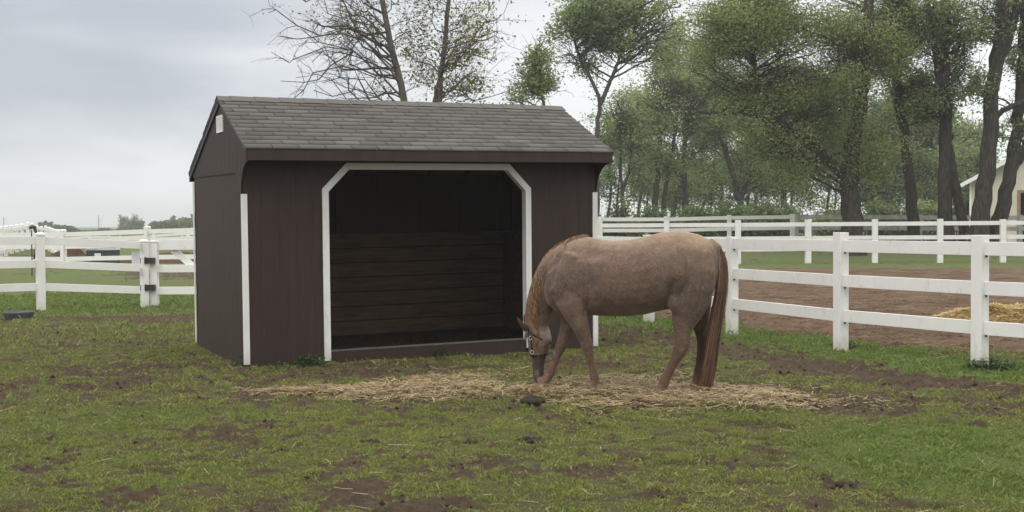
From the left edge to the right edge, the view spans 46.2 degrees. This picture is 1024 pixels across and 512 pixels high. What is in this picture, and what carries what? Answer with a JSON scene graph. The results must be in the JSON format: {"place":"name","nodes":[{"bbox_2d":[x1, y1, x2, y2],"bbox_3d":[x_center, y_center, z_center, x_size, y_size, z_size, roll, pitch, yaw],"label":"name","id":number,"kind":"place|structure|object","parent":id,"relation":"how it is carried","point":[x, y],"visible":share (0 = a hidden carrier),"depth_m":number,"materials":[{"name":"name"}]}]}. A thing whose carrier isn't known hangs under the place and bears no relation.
{"place":"outdoors","nodes":[
{"label":"outdoors","id":0,"kind":"place"},
{"bbox_2d":[0,227,1023,511],"bbox_3d":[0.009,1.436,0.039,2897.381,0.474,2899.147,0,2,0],"label":"ground","id":1,"kind":"structure","parent":0,"point":[338,495],"depth_m":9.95,"materials":[{"name":"green plant"}]},
{"bbox_2d":[0,223,33,256],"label":"vinyl fence","id":2,"kind":"object","parent":1,"relation":"on","point":[16,228],"visible":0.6,"depth_m":53.59,"materials":[{"name":"white plastic"}]},
{"bbox_2d":[3,310,34,319],"bbox_3d":[-8.558,1.041,20.820,0.524,0.162,0.472,0,2,0],"label":"feed pan","id":3,"kind":"object","parent":1,"relation":"on","point":[11,315],"visible":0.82,"depth_m":20.65,"materials":[{"name":"black rubber"}]},
{"bbox_2d":[29,225,36,275],"bbox_3d":[-14.232,-0.170,35.704,0.284,1.531,0.120,0,2,0],"label":"yard hydrant","id":4,"kind":"object","parent":1,"relation":"on","point":[35,231],"visible":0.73,"depth_m":35.68,"materials":[{"name":"black metal"}]},
{"bbox_2d":[36,220,53,226],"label":"tree","id":5,"kind":"object","parent":1,"relation":"on","point":[45,222],"visible":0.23,"depth_m":319.33,"materials":[{"name":"green plant"}]},
{"bbox_2d":[35,225,59,252],"bbox_3d":[-21.815,-0.585,56.534,0.344,1.830,29.579,-1,2,-23],"label":"vinyl fence","id":6,"kind":"object","parent":1,"relation":"on","point":[45,229],"visible":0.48,"depth_m":57.89,"materials":[{"name":"white plastic"}]},
{"bbox_2d":[48,249,85,261],"bbox_3d":[-16.001,0.025,43.233,2.300,0.702,1.800,0,2,0],"label":"muck heap","id":7,"kind":"object","parent":1,"relation":"on","point":[75,253],"visible":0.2,"depth_m":42.98,"materials":[{"name":"brown soil"}]},
{"bbox_2d":[0,232,148,311],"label":"vinyl fence","id":8,"kind":"object","parent":1,"relation":"on","point":[40,264],"visible":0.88,"depth_m":22.86,"materials":[{"name":"white plastic"}]},
{"bbox_2d":[131,249,139,263],"bbox_3d":[-7.363,-0.009,23.592,0.230,0.370,0.015,0,2,0],"label":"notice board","id":9,"kind":"object","parent":8,"relation":"hanging from","point":[135,257],"visible":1,"depth_m":23.59,"materials":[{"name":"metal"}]},
{"bbox_2d":[140,244,142,275],"bbox_3d":[-7.241,0.075,23.453,0.050,0.630,0.014,0,2,0],"label":"gate latch","id":10,"kind":"object","parent":8,"relation":"attached to","point":[141,269],"visible":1,"depth_m":23.45,"materials":[{"name":"metal"}]},
{"bbox_2d":[140,240,195,306],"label":"farm gate","id":11,"kind":"structure","parent":8,"relation":"attached to","point":[156,268],"depth_m":23.64,"materials":[{"name":"white plastic"}]},
{"bbox_2d":[0,226,195,260],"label":"vinyl fence","id":12,"kind":"object","parent":1,"relation":"on","point":[147,231],"visible":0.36,"depth_m":41.48,"materials":[{"name":"white plastic"}]},
{"bbox_2d":[8,219,192,232],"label":"hedgerow","id":13,"kind":"object","parent":1,"relation":"on","point":[172,224],"visible":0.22,"depth_m":206.11,"materials":[{"name":"green plant"}]},
{"bbox_2d":[85,248,119,262],"bbox_3d":[-14.298,0.066,41.956,1.158,0.652,1.158,0,2,0],"label":"stock tank","id":14,"kind":"object","parent":1,"relation":"on","point":[103,252],"visible":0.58,"depth_m":41.51,"materials":[{"name":"grey metal"}]},
{"bbox_2d":[117,213,141,227],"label":"tree","id":15,"kind":"object","parent":1,"relation":"on","point":[124,221],"visible":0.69,"depth_m":328.31,"materials":[{"name":"green plant"}]},
{"bbox_2d":[67,233,192,239],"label":"vinyl fence","id":16,"kind":"object","parent":1,"relation":"on","point":[142,236],"visible":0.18,"depth_m":93.93,"materials":[{"name":"white plastic"}]},
{"bbox_2d":[130,219,144,226],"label":"tree","id":17,"kind":"object","parent":1,"relation":"on","point":[138,222],"visible":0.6,"depth_m":298.73,"materials":[{"name":"green plant"}]},
{"bbox_2d":[89,235,192,240],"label":"vinyl fence","id":18,"kind":"object","parent":1,"relation":"on","point":[187,237],"visible":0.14,"depth_m":69.54,"materials":[{"name":"white plastic"}]},
{"bbox_2d":[120,252,195,263],"bbox_3d":[-12.700,0.046,45.895,5.200,0.426,2.400,0,2,0],"label":"dirt mound","id":19,"kind":"object","parent":1,"relation":"on","point":[169,261],"visible":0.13,"depth_m":45.02,"materials":[{"name":"brown soil"}]},
{"bbox_2d":[168,215,180,220],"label":"tree","id":20,"kind":"object","parent":1,"relation":"on","point":[174,217],"visible":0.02,"depth_m":289.16,"materials":[{"name":"green plant"}]},
{"bbox_2d":[180,214,192,227],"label":"tree","id":21,"kind":"object","parent":1,"relation":"on","point":[191,217],"visible":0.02,"depth_m":278.78,"materials":[{"name":"green plant"}]},
{"bbox_2d":[229,355,242,365],"bbox_3d":[-3.107,1.196,13.641,0.231,0.142,0.148,0,2,0],"label":"weed plant","id":22,"kind":"object","parent":1,"relation":"on","point":[231,362],"visible":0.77,"depth_m":13.63,"materials":[{"name":"green plant"}]},
{"bbox_2d":[267,361,293,370],"bbox_3d":[-2.536,1.212,13.134,0.316,0.121,0.215,0,2,0],"label":"weed plant","id":23,"kind":"object","parent":1,"relation":"on","point":[275,366],"visible":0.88,"depth_m":13.13,"materials":[{"name":"green plant"}]},
{"bbox_2d":[293,353,327,367],"bbox_3d":[-2.267,1.173,13.488,0.401,0.158,0.262,0,2,0],"label":"weed plant","id":24,"kind":"object","parent":1,"relation":"on","point":[306,362],"visible":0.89,"depth_m":13.47,"materials":[{"name":"green plant"}]},
{"bbox_2d":[242,0,454,100],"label":"budding tree","id":25,"kind":"object","parent":1,"relation":"on","point":[396,74],"visible":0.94,"depth_m":30.79,"materials":[{"name":"brown plant"}]},
{"bbox_2d":[360,438,379,444],"bbox_3d":[-1.039,1.358,8.740,0.126,0.050,0.129,-2,2,-43],"label":"dirt clod","id":26,"kind":"object","parent":1,"relation":"on","point":[372,440],"visible":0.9,"depth_m":8.73,"materials":[{"name":"brown soil"}]},
{"bbox_2d":[188,96,613,366],"bbox_3d":[-1.517,-0.330,15.587,4.641,3.312,3.381,-2,3,-25],"label":"run in shed","id":27,"kind":"object","parent":1,"relation":"on","point":[319,225],"visible":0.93,"depth_m":14.96,"materials":[{"name":"wood"}]},
{"bbox_2d":[436,348,451,356],"bbox_3d":[-0.838,1.148,14.453,0.250,0.148,0.167,0,2,0],"label":"weed plant","id":28,"kind":"object","parent":1,"relation":"on","point":[442,353],"visible":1,"depth_m":14.45,"materials":[{"name":"green plant"}]},
{"bbox_2d":[387,0,530,103],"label":"budding tree","id":29,"kind":"object","parent":1,"relation":"on","point":[440,94],"visible":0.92,"depth_m":31.83,"materials":[{"name":"green plant"}]},
{"bbox_2d":[464,439,478,444],"bbox_3d":[-0.304,1.364,8.760,0.116,0.047,0.080,0,2,24],"label":"dirt clod","id":30,"kind":"object","parent":1,"relation":"on","point":[467,441],"visible":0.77,"depth_m":8.74,"materials":[{"name":"brown soil"}]},
{"bbox_2d":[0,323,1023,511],"bbox_3d":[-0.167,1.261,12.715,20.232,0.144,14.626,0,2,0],"label":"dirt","id":31,"kind":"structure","parent":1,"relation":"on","point":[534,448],"depth_m":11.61,"materials":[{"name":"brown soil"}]},
{"bbox_2d":[517,436,539,443],"bbox_3d":[0.122,1.360,8.885,0.177,0.062,0.139,0,2,0],"label":"manure pile","id":32,"kind":"object","parent":1,"relation":"on","point":[528,439],"visible":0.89,"depth_m":8.86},
{"bbox_2d":[499,34,573,104],"bbox_3d":[0.882,-3.737,41.833,2.628,8.208,2.321,0,2,0],"label":"tree","id":33,"kind":"object","parent":1,"relation":"on","point":[536,81],"visible":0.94,"depth_m":41.64,"materials":[{"name":"green plant"}]},
{"bbox_2d":[229,363,936,425],"bbox_3d":[0.440,1.285,10.903,4.923,0.187,4.684,-1,2,-33],"label":"hay","id":34,"kind":"object","parent":1,"relation":"on","point":[687,392],"visible":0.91,"depth_m":11.24},
{"bbox_2d":[520,395,545,405],"bbox_3d":[0.186,1.284,10.685,0.229,0.102,0.169,0,2,0],"label":"manure pile","id":35,"kind":"object","parent":34,"relation":"on","point":[533,400],"visible":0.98,"depth_m":10.64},
{"bbox_2d":[517,231,728,393],"bbox_3d":[1.034,0.545,11.446,2.034,1.563,0.634,0,2,13],"label":"horse","id":36,"kind":"object","parent":34,"relation":"on","point":[682,276],"visible":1,"depth_m":11.20},
{"bbox_2d":[586,112,641,217],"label":"young tree","id":37,"kind":"object","parent":1,"relation":"on","point":[607,174],"visible":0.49,"depth_m":87.63,"materials":[{"name":"green plant"}]},
{"bbox_2d":[537,0,695,215],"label":"forked tree","id":38,"kind":"object","parent":1,"relation":"on","point":[600,26],"visible":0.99,"depth_m":59.31,"materials":[{"name":"green plant"}]},
{"bbox_2d":[578,82,669,209],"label":"tree","id":39,"kind":"object","parent":1,"relation":"on","point":[624,131],"visible":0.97,"depth_m":74.39,"materials":[{"name":"green plant"}]},
{"bbox_2d":[600,195,651,236],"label":"shrub","id":40,"kind":"object","parent":1,"relation":"on","point":[619,213],"visible":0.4,"depth_m":65.60,"materials":[{"name":"green plant"}]},
{"bbox_2d":[602,74,675,217],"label":"young tree","id":41,"kind":"object","parent":1,"relation":"on","point":[637,188],"visible":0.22,"depth_m":91.18,"materials":[{"name":"green plant"}]},
{"bbox_2d":[633,196,688,234],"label":"shrub","id":42,"kind":"object","parent":1,"relation":"on","point":[650,213],"visible":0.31,"depth_m":69.64,"materials":[{"name":"green plant"}]},
{"bbox_2d":[612,63,717,212],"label":"tree","id":43,"kind":"object","parent":1,"relation":"on","point":[654,102],"visible":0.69,"depth_m":77.43,"materials":[{"name":"green plant"}]},
{"bbox_2d":[635,12,728,216],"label":"young tree","id":44,"kind":"object","parent":1,"relation":"on","point":[694,190],"visible":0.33,"depth_m":85.44,"materials":[{"name":"green plant"}]},
{"bbox_2d":[648,145,715,215],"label":"dense tree","id":45,"kind":"object","parent":1,"relation":"on","point":[670,205],"visible":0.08,"depth_m":99.24,"materials":[{"name":"green plant"}]},
{"bbox_2d":[667,199,717,236],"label":"shrub","id":46,"kind":"object","parent":1,"relation":"on","point":[694,211],"visible":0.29,"depth_m":71.20,"materials":[{"name":"green plant"}]},
{"bbox_2d":[598,214,794,236],"bbox_3d":[6.723,-0.959,52.995,11.489,1.723,0.170,0,2,0],"label":"board fence","id":47,"kind":"object","parent":1,"relation":"on","point":[729,218],"visible":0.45,"depth_m":52.96,"materials":[{"name":"white wood"}]},
{"bbox_2d":[653,31,741,211],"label":"tree","id":48,"kind":"object","parent":1,"relation":"on","point":[688,133],"visible":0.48,"depth_m":79.26,"materials":[{"name":"green plant"}]},
{"bbox_2d":[668,75,740,212],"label":"young tree","id":49,"kind":"object","parent":1,"relation":"on","point":[709,170],"visible":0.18,"depth_m":93.61,"materials":[{"name":"green plant"}]},
{"bbox_2d":[694,130,746,208],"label":"dense tree","id":50,"kind":"object","parent":1,"relation":"on","point":[727,199],"visible":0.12,"depth_m":103.63,"materials":[{"name":"green plant"}]},
{"bbox_2d":[706,197,763,236],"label":"shrub","id":51,"kind":"object","parent":1,"relation":"on","point":[723,209],"visible":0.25,"depth_m":69.43,"materials":[{"name":"green plant"}]},
{"bbox_2d":[697,119,780,208],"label":"young tree","id":52,"kind":"object","parent":1,"relation":"on","point":[748,196],"visible":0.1,"depth_m":89.75,"materials":[{"name":"green plant"}]},
{"bbox_2d":[688,68,796,207],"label":"tree","id":53,"kind":"object","parent":1,"relation":"on","point":[715,133],"visible":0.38,"depth_m":81.68,"materials":[{"name":"green plant"}]},
{"bbox_2d":[742,193,825,236],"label":"shrub","id":54,"kind":"object","parent":1,"relation":"on","point":[784,209],"visible":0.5,"depth_m":67.45,"materials":[{"name":"green plant"}]},
{"bbox_2d":[752,45,824,214],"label":"young tree","id":55,"kind":"object","parent":1,"relation":"on","point":[793,195],"visible":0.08,"depth_m":95.57,"materials":[{"name":"green plant"}]},
{"bbox_2d":[658,0,928,255],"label":"willow tree","id":56,"kind":"object","parent":1,"relation":"on","point":[746,30],"visible":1,"depth_m":47.34,"materials":[{"name":"green plant"}]},
{"bbox_2d":[745,54,850,205],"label":"tree","id":57,"kind":"object","parent":1,"relation":"on","point":[764,194],"visible":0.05,"depth_m":83.78,"materials":[{"name":"green plant"}]},
{"bbox_2d":[598,232,1023,366],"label":"board fence","id":58,"kind":"object","parent":1,"relation":"on","point":[980,288],"visible":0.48,"depth_m":14.38,"materials":[{"name":"white wood"}]},
{"bbox_2d":[598,219,1023,263],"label":"board fence","id":59,"kind":"object","parent":1,"relation":"on","point":[874,224],"visible":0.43,"depth_m":41.73,"materials":[{"name":"white wood"}]},
{"bbox_2d":[789,152,840,213],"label":"young tree","id":60,"kind":"object","parent":1,"relation":"on","point":[835,195],"visible":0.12,"depth_m":97.85,"materials":[{"name":"green plant"}]},
{"bbox_2d":[811,194,842,235],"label":"shrub","id":61,"kind":"object","parent":1,"relation":"on","point":[825,232],"visible":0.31,"depth_m":73.27,"materials":[{"name":"green plant"}]},
{"bbox_2d":[807,94,871,181],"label":"dense tree","id":62,"kind":"object","parent":1,"relation":"on","point":[838,142],"visible":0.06,"depth_m":94.90,"materials":[{"name":"green plant"}]},
{"bbox_2d":[835,481,852,486],"bbox_3d":[2.006,1.379,7.251,0.116,0.033,0.076,0,2,0],"label":"dirt clod","id":63,"kind":"object","parent":1,"relation":"on","point":[842,484],"visible":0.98,"depth_m":7.23,"materials":[{"name":"brown soil"}]},
{"bbox_2d":[828,340,860,346],"bbox_3d":[4.175,1.107,15.094,0.397,0.145,0.268,-1,2,-21],"label":"weed plant","id":64,"kind":"object","parent":1,"relation":"on","point":[853,344],"visible":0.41,"depth_m":15.09,"materials":[{"name":"green plant"}]},
{"bbox_2d":[841,120,919,210],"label":"dense tree","id":65,"kind":"object","parent":1,"relation":"on","point":[863,194],"visible":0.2,"depth_m":90.75,"materials":[{"name":"green plant"}]},
{"bbox_2d":[850,76,931,212],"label":"young tree","id":66,"kind":"object","parent":1,"relation":"on","point":[885,117],"visible":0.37,"depth_m":89.15,"materials":[{"name":"green plant"}]},
{"bbox_2d":[846,0,939,240],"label":"tree","id":67,"kind":"object","parent":1,"relation":"on","point":[912,213],"visible":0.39,"depth_m":49.19,"materials":[{"name":"green plant"}]},
{"bbox_2d":[862,190,924,240],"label":"shrub","id":68,"kind":"object","parent":1,"relation":"on","point":[879,208],"visible":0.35,"depth_m":69.34,"materials":[{"name":"green plant"}]},
{"bbox_2d":[795,214,1023,241],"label":"board fence","id":69,"kind":"object","parent":1,"relation":"on","point":[1019,229],"visible":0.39,"depth_m":53.47,"materials":[{"name":"white wood"}]},
{"bbox_2d":[902,198,958,240],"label":"shrub","id":70,"kind":"object","parent":1,"relation":"on","point":[929,209],"visible":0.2,"depth_m":71.20,"materials":[{"name":"green plant"}]},
{"bbox_2d":[896,60,971,205],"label":"young tree","id":71,"kind":"object","parent":1,"relation":"on","point":[925,145],"visible":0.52,"depth_m":87.50,"materials":[{"name":"green plant"}]},
{"bbox_2d":[900,120,972,210],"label":"dense tree","id":72,"kind":"object","parent":1,"relation":"on","point":[968,133],"visible":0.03,"depth_m":93.51,"materials":[{"name":"green plant"}]},
{"bbox_2d":[888,0,1013,240],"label":"tree","id":73,"kind":"object","parent":1,"relation":"on","point":[940,24],"visible":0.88,"depth_m":48.12,"materials":[{"name":"green plant"}]},
{"bbox_2d":[952,189,968,240],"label":"shrub","id":74,"kind":"object","parent":1,"relation":"on","point":[966,202],"visible":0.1,"depth_m":71.71,"materials":[{"name":"green plant"}]},
{"bbox_2d":[920,130,1005,198],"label":"young tree","id":75,"kind":"object","parent":1,"relation":"on","point":[971,152],"visible":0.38,"depth_m":83.17,"materials":[{"name":"green plant"}]},
{"bbox_2d":[937,102,1005,191],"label":"dense tree","id":76,"kind":"object","parent":1,"relation":"on","point":[973,131],"visible":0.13,"depth_m":96.13,"materials":[{"name":"green plant"}]},
{"bbox_2d":[947,0,1023,241],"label":"tree","id":77,"kind":"object","parent":1,"relation":"on","point":[1004,24],"visible":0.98,"depth_m":47.12,"materials":[{"name":"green plant"}]},
{"bbox_2d":[961,355,1017,370],"bbox_3d":[5.129,1.142,12.862,0.604,0.171,0.389,0,2,0],"label":"weed plant","id":78,"kind":"object","parent":1,"relation":"on","point":[992,364],"visible":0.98,"depth_m":12.83,"materials":[{"name":"green plant"}]},
{"bbox_2d":[960,159,1023,241],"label":"barn","id":79,"kind":"structure","parent":1,"relation":"on","point":[1017,207],"depth_m":67.18,"materials":[{"name":"beige metal"}]},
{"bbox_2d":[990,0,1023,241],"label":"tree","id":80,"kind":"object","parent":1,"relation":"on","point":[1014,155],"visible":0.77,"depth_m":47.71,"materials":[{"name":"brown plant"}]},
{"bbox_2d":[0,0,1023,227],"label":"sky","id":81,"kind":"structure","parent":0,"point":[106,106],"materials":[{"name":"grey"}]},
{"bbox_2d":[2,335,1023,511],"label":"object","id":82,"kind":"object","parent":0,"point":[496,426],"visible":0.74,"depth_m":9.56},
{"bbox_2d":[654,267,1023,351],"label":"paddock dirt","id":83,"kind":"structure","parent":0,"point":[918,303],"depth_m":23.60,"materials":[{"name":"brown soil"}]},
{"bbox_2d":[931,302,1023,323],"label":"hay pile","id":84,"kind":"object","parent":83,"relation":"on","point":[1006,313],"visible":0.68,"depth_m":18.99,"materials":[{"name":"yellow plant"}]}
]}

